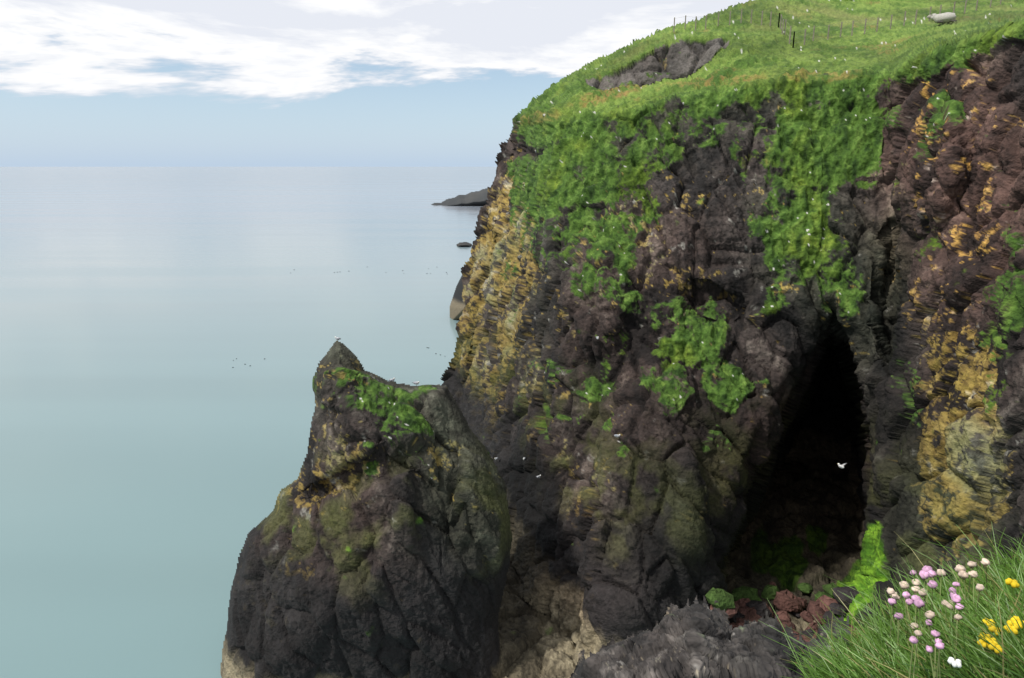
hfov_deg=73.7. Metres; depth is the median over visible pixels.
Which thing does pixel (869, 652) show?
grass
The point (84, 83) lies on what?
sky
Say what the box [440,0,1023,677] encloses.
headland
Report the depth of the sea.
111.05 m
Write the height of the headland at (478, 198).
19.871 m
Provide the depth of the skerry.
262.58 m
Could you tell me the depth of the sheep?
56.31 m
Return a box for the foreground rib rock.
[570,595,858,677]
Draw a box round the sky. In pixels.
[0,0,752,166]
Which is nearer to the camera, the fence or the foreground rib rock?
the foreground rib rock
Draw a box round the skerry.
[456,242,471,246]
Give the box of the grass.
[760,522,1023,677]
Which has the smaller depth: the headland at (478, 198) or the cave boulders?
the cave boulders
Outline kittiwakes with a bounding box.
[335,150,846,478]
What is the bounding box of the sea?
[0,167,496,677]
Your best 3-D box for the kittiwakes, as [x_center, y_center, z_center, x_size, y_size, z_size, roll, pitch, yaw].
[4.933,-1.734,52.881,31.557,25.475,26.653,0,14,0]
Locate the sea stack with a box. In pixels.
[220,341,512,677]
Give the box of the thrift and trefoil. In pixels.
[887,558,1023,677]
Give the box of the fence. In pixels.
[673,0,1001,47]
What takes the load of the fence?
on the headland at (770, 268)
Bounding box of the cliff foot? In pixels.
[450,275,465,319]
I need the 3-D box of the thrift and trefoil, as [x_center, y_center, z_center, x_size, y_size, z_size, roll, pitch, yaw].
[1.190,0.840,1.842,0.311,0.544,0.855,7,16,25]
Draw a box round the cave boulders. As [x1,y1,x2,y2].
[705,581,859,642]
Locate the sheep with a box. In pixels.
[927,12,956,23]
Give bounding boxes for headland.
[431,188,487,205]
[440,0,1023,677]

